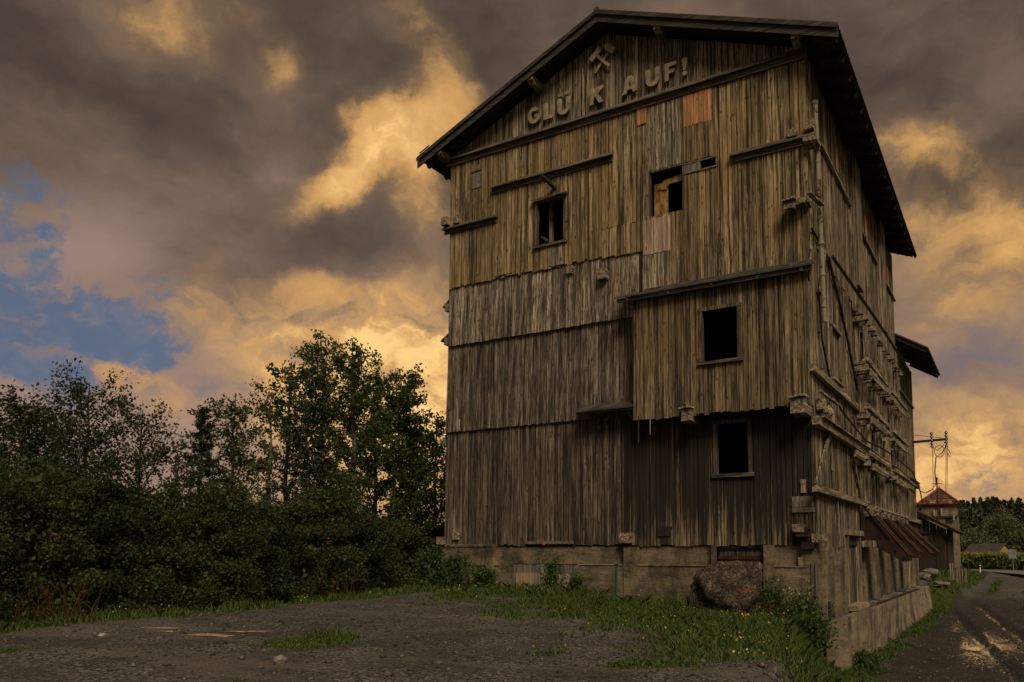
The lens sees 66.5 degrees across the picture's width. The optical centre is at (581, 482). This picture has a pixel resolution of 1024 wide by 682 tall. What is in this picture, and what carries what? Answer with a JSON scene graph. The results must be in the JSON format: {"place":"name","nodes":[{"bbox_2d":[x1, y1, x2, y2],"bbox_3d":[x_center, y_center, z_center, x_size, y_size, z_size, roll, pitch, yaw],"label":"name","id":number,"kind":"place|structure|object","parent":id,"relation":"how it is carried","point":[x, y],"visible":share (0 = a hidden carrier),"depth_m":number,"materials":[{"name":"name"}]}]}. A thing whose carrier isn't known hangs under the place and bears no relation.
{"place":"outdoors","nodes":[
{"label":"outdoors","id":0,"kind":"place"},
{"bbox_2d":[0,571,1023,681],"bbox_3d":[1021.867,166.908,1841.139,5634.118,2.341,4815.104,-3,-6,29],"label":"ground","id":1,"kind":"structure","parent":0,"point":[35,668],"depth_m":13.86,"materials":[{"name":"grey gravel"}]},
{"bbox_2d":[0,466,39,623],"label":"hedge shrub","id":2,"kind":"object","parent":1,"relation":"on","point":[3,598],"visible":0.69,"depth_m":16.91,"materials":[{"name":"green plant"}]},
{"bbox_2d":[0,387,50,476],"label":"tree","id":3,"kind":"object","parent":1,"relation":"on","point":[4,430],"visible":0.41,"depth_m":24.93,"materials":[{"name":"green plant"}]},
{"bbox_2d":[1,575,61,626],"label":"dry weed","id":4,"kind":"object","parent":1,"relation":"on","point":[19,614],"visible":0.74,"depth_m":16.66,"materials":[{"name":"plant"}]},
{"bbox_2d":[0,445,82,625],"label":"hedge shrub","id":5,"kind":"object","parent":1,"relation":"on","point":[31,500],"visible":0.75,"depth_m":17.44,"materials":[{"name":"green plant"}]},
{"bbox_2d":[2,397,111,477],"bbox_3d":[-19.414,0.433,27.605,4.403,7.586,4.761,-1,-5,6],"label":"tree","id":6,"kind":"object","parent":1,"relation":"on","point":[71,419],"visible":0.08,"depth_m":27.87,"materials":[{"name":"green plant"}]},
{"bbox_2d":[0,472,118,621],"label":"hedge shrub","id":7,"kind":"object","parent":1,"relation":"on","point":[78,577],"visible":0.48,"depth_m":18.21,"materials":[{"name":"green plant"}]},
{"bbox_2d":[11,451,114,570],"bbox_3d":[-14.786,1.454,21.602,4.166,4.518,4.207,-3,-6,29],"label":"shrub","id":8,"kind":"object","parent":1,"relation":"on","point":[66,477],"visible":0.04,"depth_m":21.23,"materials":[{"name":"green plant"}]},
{"bbox_2d":[0,379,129,487],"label":"tree","id":9,"kind":"object","parent":1,"relation":"on","point":[20,415],"visible":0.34,"depth_m":25.40,"materials":[{"name":"green plant"}]},
{"bbox_2d":[44,575,109,625],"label":"dry weed","id":10,"kind":"object","parent":1,"relation":"on","point":[78,599],"visible":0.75,"depth_m":17.29,"materials":[{"name":"plant"}]},
{"bbox_2d":[0,356,179,491],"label":"tree","id":11,"kind":"object","parent":1,"relation":"on","point":[75,394],"visible":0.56,"depth_m":25.73,"materials":[{"name":"green plant"}]},
{"bbox_2d":[29,449,161,617],"bbox_3d":[-12.082,1.330,19.472,2.942,4.253,2.984,-3,-6,29],"label":"hedge shrub","id":12,"kind":"object","parent":1,"relation":"on","point":[99,525],"visible":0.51,"depth_m":19.10,"materials":[{"name":"green plant"}]},
{"bbox_2d":[40,392,215,511],"bbox_3d":[-14.907,0.414,26.610,5.954,7.448,4.933,4,-7,-39],"label":"tree","id":13,"kind":"object","parent":1,"relation":"on","point":[139,473],"visible":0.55,"depth_m":26.53,"materials":[{"name":"green plant"}]},
{"bbox_2d":[88,485,173,568],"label":"shrub","id":14,"kind":"object","parent":1,"relation":"on","point":[149,492],"visible":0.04,"depth_m":22.56,"materials":[{"name":"green plant"}]},
{"bbox_2d":[89,476,210,612],"bbox_3d":[-11.365,1.664,20.434,2.779,3.723,3.139,0,-5,-5],"label":"hedge shrub","id":15,"kind":"object","parent":1,"relation":"on","point":[157,578],"visible":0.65,"depth_m":19.97,"materials":[{"name":"green plant"}]},
{"bbox_2d":[148,627,172,628],"bbox_3d":[-8.894,3.061,16.358,0.911,0.023,0.216,0,-5,-3],"label":"sand patch","id":16,"kind":"object","parent":1,"relation":"on","point":[162,627],"visible":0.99,"depth_m":16.33,"materials":[{"name":"beige sand"}]},
{"bbox_2d":[146,439,205,511],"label":"tree","id":17,"kind":"object","parent":1,"relation":"on","point":[177,459],"visible":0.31,"depth_m":28.91,"materials":[{"name":"green plant"}]},
{"bbox_2d":[146,512,238,610],"bbox_3d":[-11.158,2.203,21.613,3.008,2.890,2.622,2,-5,-19],"label":"hedge shrub","id":18,"kind":"object","parent":1,"relation":"on","point":[197,535],"visible":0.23,"depth_m":21.40,"materials":[{"name":"green plant"}]},
{"bbox_2d":[161,404,228,512],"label":"pine tree","id":19,"kind":"object","parent":1,"relation":"on","point":[205,430],"visible":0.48,"depth_m":31.78,"materials":[{"name":"green plant"}]},
{"bbox_2d":[170,497,219,588],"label":"shrub","id":20,"kind":"object","parent":1,"relation":"on","point":[188,509],"depth_m":24.56,"materials":[{"name":"green plant"}]},
{"bbox_2d":[189,633,234,636],"bbox_3d":[-7.106,2.916,14.849,0.951,0.030,0.503,-3,-6,29],"label":"sand patch","id":21,"kind":"object","parent":1,"relation":"on","point":[208,634],"visible":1,"depth_m":14.82,"materials":[{"name":"beige sand"}]},
{"bbox_2d":[179,478,275,607],"bbox_3d":[-10.532,1.785,22.567,2.957,3.892,2.728,3,-6,-31],"label":"hedge shrub","id":22,"kind":"object","parent":1,"relation":"on","point":[231,538],"visible":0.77,"depth_m":22.20,"materials":[{"name":"green plant"}]},
{"bbox_2d":[196,392,272,500],"bbox_3d":[-14.802,0.399,32.756,3.209,8.539,2.890,1,-5,-16],"label":"birch tree","id":23,"kind":"object","parent":1,"relation":"on","point":[231,446],"visible":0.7,"depth_m":32.71,"materials":[{"name":"green plant"}]},
{"bbox_2d":[231,631,262,631],"bbox_3d":[-6.740,3.002,15.649,0.921,0.025,0.278,1,-5,-7],"label":"sand patch","id":24,"kind":"object","parent":1,"relation":"on","point":[246,631],"visible":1,"depth_m":15.61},
{"bbox_2d":[207,498,298,603],"bbox_3d":[-10.226,2.141,23.924,2.872,3.400,2.981,2,-5,-22],"label":"hedge shrub","id":25,"kind":"object","parent":1,"relation":"on","point":[275,559],"visible":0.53,"depth_m":23.64,"materials":[{"name":"green plant"}]},
{"bbox_2d":[251,398,293,501],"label":"birch tree","id":26,"kind":"object","parent":1,"relation":"on","point":[271,456],"visible":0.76,"depth_m":35.86,"materials":[{"name":"green plant"}]},
{"bbox_2d":[213,357,346,504],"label":"tree","id":27,"kind":"object","parent":1,"relation":"on","point":[281,402],"visible":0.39,"depth_m":40.35,"materials":[{"name":"green plant"}]},
{"bbox_2d":[273,655,286,662],"bbox_3d":[-4.450,2.601,11.448,0.196,0.128,0.168,2,-6,-26],"label":"rock","id":28,"kind":"object","parent":1,"relation":"on","point":[280,659],"visible":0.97,"depth_m":11.39,"materials":[{"name":"stone"}]},
{"bbox_2d":[252,490,327,582],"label":"shrub","id":29,"kind":"object","parent":1,"relation":"on","point":[264,496],"visible":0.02,"depth_m":30.49,"materials":[{"name":"green plant"}]},
{"bbox_2d":[259,495,334,599],"bbox_3d":[-9.904,2.240,26.144,2.839,3.575,2.813,-1,-5,13],"label":"hedge shrub","id":30,"kind":"object","parent":1,"relation":"on","point":[305,531],"visible":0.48,"depth_m":25.79,"materials":[{"name":"green plant"}]},
{"bbox_2d":[261,366,344,504],"bbox_3d":[-13.309,-0.364,37.249,3.747,10.772,3.717,-3,-6,29],"label":"pine tree","id":31,"kind":"object","parent":1,"relation":"on","point":[305,483],"visible":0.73,"depth_m":37.50,"materials":[{"name":"green plant"}]},
{"bbox_2d":[277,329,367,490],"bbox_3d":[-13.364,-1.398,39.568,4.967,13.236,4.590,-3,-6,29],"label":"birch tree","id":32,"kind":"object","parent":1,"relation":"on","point":[315,349],"visible":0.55,"depth_m":39.31,"materials":[{"name":"green plant"}]},
{"bbox_2d":[292,470,370,595],"bbox_3d":[-9.164,1.860,28.028,2.985,4.718,3.062,0,-5,0],"label":"hedge shrub","id":33,"kind":"object","parent":1,"relation":"on","point":[334,523],"visible":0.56,"depth_m":27.82,"materials":[{"name":"green plant"}]},
{"bbox_2d":[322,566,368,597],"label":"dry weed","id":34,"kind":"object","parent":1,"relation":"on","point":[344,583],"visible":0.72,"depth_m":26.84,"materials":[{"name":"plant"}]},
{"bbox_2d":[324,485,367,577],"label":"shrub","id":35,"kind":"object","parent":1,"relation":"on","point":[331,491],"visible":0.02,"depth_m":33.89,"materials":[{"name":"green plant"}]},
{"bbox_2d":[303,336,399,514],"bbox_3d":[-11.327,-1.119,38.523,4.739,12.588,3.788,2,-6,-25],"label":"birch tree","id":36,"kind":"object","parent":1,"relation":"on","point":[351,402],"visible":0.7,"depth_m":38.50,"materials":[{"name":"green plant"}]},
{"bbox_2d":[328,511,405,591],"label":"hedge shrub","id":37,"kind":"object","parent":1,"relation":"on","point":[373,538],"visible":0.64,"depth_m":29.59,"materials":[{"name":"green plant"}]},
{"bbox_2d":[310,365,437,518],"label":"tree","id":38,"kind":"object","parent":1,"relation":"on","point":[374,498],"visible":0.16,"depth_m":41.33,"materials":[{"name":"green plant"}]},
{"bbox_2d":[336,363,445,526],"bbox_3d":[-8.443,-0.250,36.722,5.464,10.489,6.088,3,-6,-29],"label":"tree","id":39,"kind":"object","parent":1,"relation":"on","point":[404,400],"visible":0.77,"depth_m":36.06,"materials":[{"name":"green plant"}]},
{"bbox_2d":[375,505,417,543],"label":"shrub","id":40,"kind":"object","parent":1,"relation":"on","point":[383,517],"depth_m":36.43,"materials":[{"name":"green plant"}]},
{"bbox_2d":[381,517,428,587],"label":"hedge shrub","id":41,"kind":"object","parent":1,"relation":"on","point":[407,538],"visible":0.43,"depth_m":31.98,"materials":[{"name":"green plant"}]},
{"bbox_2d":[367,427,445,541],"bbox_3d":[-7.784,1.176,35.776,4.048,7.418,3.656,-1,-5,11],"label":"tree","id":42,"kind":"object","parent":1,"relation":"on","point":[417,506],"visible":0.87,"depth_m":35.51,"materials":[{"name":"green plant"}]},
{"bbox_2d":[402,543,447,587],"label":"shrub","id":43,"kind":"object","parent":1,"relation":"on","point":[433,558],"visible":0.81,"depth_m":29.99,"materials":[{"name":"green plant"}]},
{"bbox_2d":[405,411,445,528],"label":"tree","id":44,"kind":"object","parent":1,"relation":"on","point":[439,424],"visible":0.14,"depth_m":42.62,"materials":[{"name":"green plant"}]},
{"bbox_2d":[418,535,442,583],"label":"hedge shrub","id":45,"kind":"object","parent":1,"relation":"on","point":[426,541],"visible":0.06,"depth_m":33.25,"materials":[{"name":"green plant"}]},
{"bbox_2d":[417,516,444,549],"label":"shrub","id":46,"kind":"object","parent":1,"relation":"on","point":[440,531],"visible":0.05,"depth_m":39.34,"materials":[{"name":"green plant"}]},
{"bbox_2d":[434,545,474,589],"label":"shrub","id":47,"kind":"object","parent":1,"relation":"on","point":[450,579],"visible":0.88,"depth_m":29.30,"materials":[{"name":"green plant"}]},
{"bbox_2d":[97,581,855,678],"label":"wildflowers","id":48,"kind":"object","parent":1,"relation":"on","point":[647,625],"visible":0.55,"depth_m":16.69,"materials":[{"name":"yellow plant"}]},
{"bbox_2d":[465,560,500,589],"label":"weed","id":49,"kind":"object","parent":1,"relation":"on","point":[483,576],"visible":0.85,"depth_m":28.70,"materials":[{"name":"green plant"}]},
{"bbox_2d":[537,551,566,589],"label":"weed","id":50,"kind":"object","parent":1,"relation":"on","point":[550,575],"visible":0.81,"depth_m":27.42,"materials":[{"name":"green plant"}]},
{"bbox_2d":[556,569,591,593],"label":"weed","id":51,"kind":"object","parent":1,"relation":"on","point":[574,582],"visible":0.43,"depth_m":26.77,"materials":[{"name":"green plant"}]},
{"bbox_2d":[614,564,617,597],"bbox_3d":[1.162,3.471,26.313,0.125,1.406,0.120,-3,-6,29],"label":"green post","id":52,"kind":"object","parent":1,"relation":"on","point":[616,570],"visible":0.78,"depth_m":26.31,"materials":[{"name":"metal"}]},
{"bbox_2d":[416,6,950,671],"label":"timber tower","id":53,"kind":"structure","parent":1,"relation":"on","point":[680,352],"depth_m":27.59,"materials":[{"name":"brown wood"}]},
{"bbox_2d":[530,191,567,249],"bbox_3d":[-1.199,-9.832,29.130,1.590,1.955,0.300,-3,-6,29],"label":"window frame","id":54,"kind":"structure","parent":53,"relation":"in","point":[563,196],"depth_m":29.16,"materials":[{"name":"brown wood"}]},
{"bbox_2d":[648,162,683,216],"bbox_3d":[2.951,-10.115,26.948,1.320,1.660,0.170,-3,-6,29],"label":"window frame","id":55,"kind":"structure","parent":53,"relation":"in","point":[676,166],"depth_m":26.98,"materials":[{"name":"brown wood"}]},
{"bbox_2d":[697,302,742,365],"bbox_3d":[4.428,-4.745,24.886,1.507,1.883,0.201,-3,-6,29],"label":"window frame","id":56,"kind":"structure","parent":53,"relation":"in","point":[701,311],"depth_m":24.87,"materials":[{"name":"brown wood"}]},
{"bbox_2d":[711,417,754,477],"bbox_3d":[4.874,-1.103,25.079,1.420,1.884,0.204,-3,-6,29],"label":"window frame","id":57,"kind":"structure","parent":53,"relation":"in","point":[749,421],"depth_m":25.04,"materials":[{"name":"brown wood"}]},
{"bbox_2d":[829,321,844,387],"bbox_3d":[8.926,-4.477,27.342,0.240,2.020,1.760,-3,-6,29],"label":"window frame","id":58,"kind":"structure","parent":53,"relation":"in","point":[835,356],"depth_m":27.55,"materials":[{"name":"brown wood"}]},
{"bbox_2d":[844,529,876,605],"bbox_3d":[10.534,3.176,29.232,0.712,2.750,4.922,-3,-6,29],"label":"door","id":59,"kind":"structure","parent":53,"relation":"in","point":[855,590],"depth_m":29.68,"materials":[{"name":"brown wood"}]},
{"bbox_2d":[686,560,761,613],"bbox_3d":[4.300,3.247,23.197,1.847,1.835,2.516,4,-7,-39],"label":"boulder","id":60,"kind":"object","parent":1,"relation":"on","point":[731,586],"visible":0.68,"depth_m":22.47,"materials":[{"name":"stone"}]},
{"bbox_2d":[759,596,780,615],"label":"dry weed","id":61,"kind":"object","parent":1,"relation":"on","point":[762,609],"visible":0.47,"depth_m":22.90,"materials":[{"name":"green plant"}]},
{"bbox_2d":[759,577,791,613],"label":"weed","id":62,"kind":"object","parent":1,"relation":"on","point":[771,594],"visible":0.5,"depth_m":23.19,"materials":[{"name":"green plant"}]},
{"bbox_2d":[778,579,814,616],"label":"flowering weed","id":63,"kind":"object","parent":1,"relation":"on","point":[799,593],"visible":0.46,"depth_m":22.62,"materials":[{"name":"green plant"}]},
{"bbox_2d":[775,587,833,628],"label":"weed","id":64,"kind":"object","parent":1,"relation":"on","point":[795,602],"visible":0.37,"depth_m":22.17,"materials":[{"name":"green plant"}]},
{"bbox_2d":[781,602,844,649],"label":"weed","id":65,"kind":"object","parent":1,"relation":"on","point":[814,628],"visible":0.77,"depth_m":20.94,"materials":[{"name":"green plant"}]},
{"bbox_2d":[851,642,891,674],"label":"weed","id":66,"kind":"object","parent":1,"relation":"on","point":[865,659],"visible":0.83,"depth_m":23.00,"materials":[{"name":"green plant"}]},
{"bbox_2d":[919,572,930,578],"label":"rubble stone","id":67,"kind":"object","parent":1,"relation":"on","point":[921,574],"visible":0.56,"depth_m":49.90,"materials":[{"name":"grey stone"}]},
{"bbox_2d":[921,568,938,574],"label":"rubble stone","id":68,"kind":"object","parent":67,"relation":"on","point":[931,571],"visible":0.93,"depth_m":50.00,"materials":[{"name":"grey stone"}]},
{"bbox_2d":[921,576,930,579],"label":"rubble stone","id":69,"kind":"object","parent":1,"relation":"on","point":[925,578],"visible":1,"depth_m":49.53,"materials":[{"name":"grey stone"}]},
{"bbox_2d":[931,580,943,585],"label":"rubble stone","id":70,"kind":"object","parent":1,"relation":"on","point":[938,583],"visible":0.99,"depth_m":49.36,"materials":[{"name":"grey stone"}]},
{"bbox_2d":[917,477,963,571],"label":"shed","id":71,"kind":"structure","parent":1,"relation":"on","point":[941,541],"depth_m":60.46,"materials":[{"name":"brown wood"}]},
{"bbox_2d":[919,540,945,571],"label":"door","id":72,"kind":"structure","parent":71,"relation":"in","point":[938,562],"depth_m":60.27,"materials":[{"name":"brown wood"}]},
{"bbox_2d":[916,486,968,569],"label":"transformer tower","id":73,"kind":"structure","parent":1,"relation":"on","point":[949,515],"depth_m":74.43,"materials":[{"name":"beige paint"}]},
{"bbox_2d":[945,518,950,523],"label":"window","id":74,"kind":"structure","parent":73,"relation":"in","point":[947,520],"depth_m":74.13,"materials":[{"name":"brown wood"}]},
{"bbox_2d":[949,563,951,580],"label":"fence post","id":75,"kind":"object","parent":1,"relation":"on","point":[950,576],"visible":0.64,"depth_m":54.05,"materials":[{"name":"brown wood"}]},
{"bbox_2d":[952,563,954,579],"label":"fence post","id":76,"kind":"object","parent":1,"relation":"on","point":[953,568],"visible":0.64,"depth_m":55.66,"materials":[{"name":"brown wood"}]},
{"bbox_2d":[956,566,958,582],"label":"fence post","id":77,"kind":"object","parent":1,"relation":"on","point":[957,577],"visible":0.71,"depth_m":57.24,"materials":[{"name":"brown wood"}]},
{"bbox_2d":[959,566,960,581],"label":"fence post","id":78,"kind":"object","parent":1,"relation":"on","point":[959,573],"visible":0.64,"depth_m":58.84,"materials":[{"name":"brown wood"}]},
{"bbox_2d":[959,522,976,552],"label":"tree","id":79,"kind":"object","parent":1,"relation":"on","point":[965,534],"visible":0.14,"depth_m":239.65,"materials":[{"name":"green plant"}]},
{"bbox_2d":[966,647,982,651],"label":"puddle","id":80,"kind":"object","parent":1,"relation":"on","point":[977,649],"visible":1,"depth_m":28.54,"materials":[{"name":"beige liquid"}]},
{"bbox_2d":[960,530,997,550],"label":"tree","id":81,"kind":"object","parent":1,"relation":"on","point":[983,537],"visible":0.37,"depth_m":226.06,"materials":[{"name":"green plant"}]},
{"bbox_2d":[961,551,1023,569],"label":"hedge","id":82,"kind":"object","parent":1,"relation":"on","point":[994,563],"visible":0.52,"depth_m":104.71,"materials":[{"name":"green plant"}]},
{"bbox_2d":[960,551,1023,561],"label":"corn tassels","id":83,"kind":"object","parent":82,"relation":"attached to","point":[975,554],"visible":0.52,"depth_m":106.70,"materials":[{"name":"green plant"}]},
{"bbox_2d":[972,506,1023,542],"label":"tree","id":84,"kind":"object","parent":1,"relation":"on","point":[999,526],"visible":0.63,"depth_m":229.27,"materials":[{"name":"green plant"}]},
{"bbox_2d":[1006,528,1023,552],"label":"tree","id":85,"kind":"object","parent":1,"relation":"on","point":[1016,539],"visible":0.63,"depth_m":218.77,"materials":[{"name":"green plant"}]},
{"bbox_2d":[0,567,1023,681],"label":"grass","id":86,"kind":"structure","parent":0,"point":[766,628],"depth_m":18.62,"materials":[{"name":"green plant"}]},
{"bbox_2d":[0,0,1023,526],"label":"sky","id":87,"kind":"structure","parent":0,"point":[190,190],"materials":[{"name":"grey"}]},
{"bbox_2d":[965,543,1010,552],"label":"yellow house","id":88,"kind":"structure","parent":0,"point":[998,547],"depth_m":196.26,"materials":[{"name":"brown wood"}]},
{"bbox_2d":[970,569,1023,573],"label":"road","id":89,"kind":"structure","parent":0,"point":[1014,571],"depth_m":93.41,"materials":[{"name":"grey asphalt"}]},
{"bbox_2d":[1008,549,1016,570],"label":"road sign","id":90,"kind":"object","parent":89,"relation":"on","point":[1012,554],"visible":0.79,"depth_m":96.29,"materials":[{"name":"grey metal"}]},
{"bbox_3d":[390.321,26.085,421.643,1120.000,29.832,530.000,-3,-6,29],"label":"hill","id":91,"kind":"structure","parent":0,"visible":0},
{"bbox_2d":[916,496,1023,543],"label":"forest","id":92,"kind":"object","parent":91,"relation":"on","point":[978,512],"visible":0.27,"depth_m":396.79,"materials":[{"name":"green plant"}]}
]}

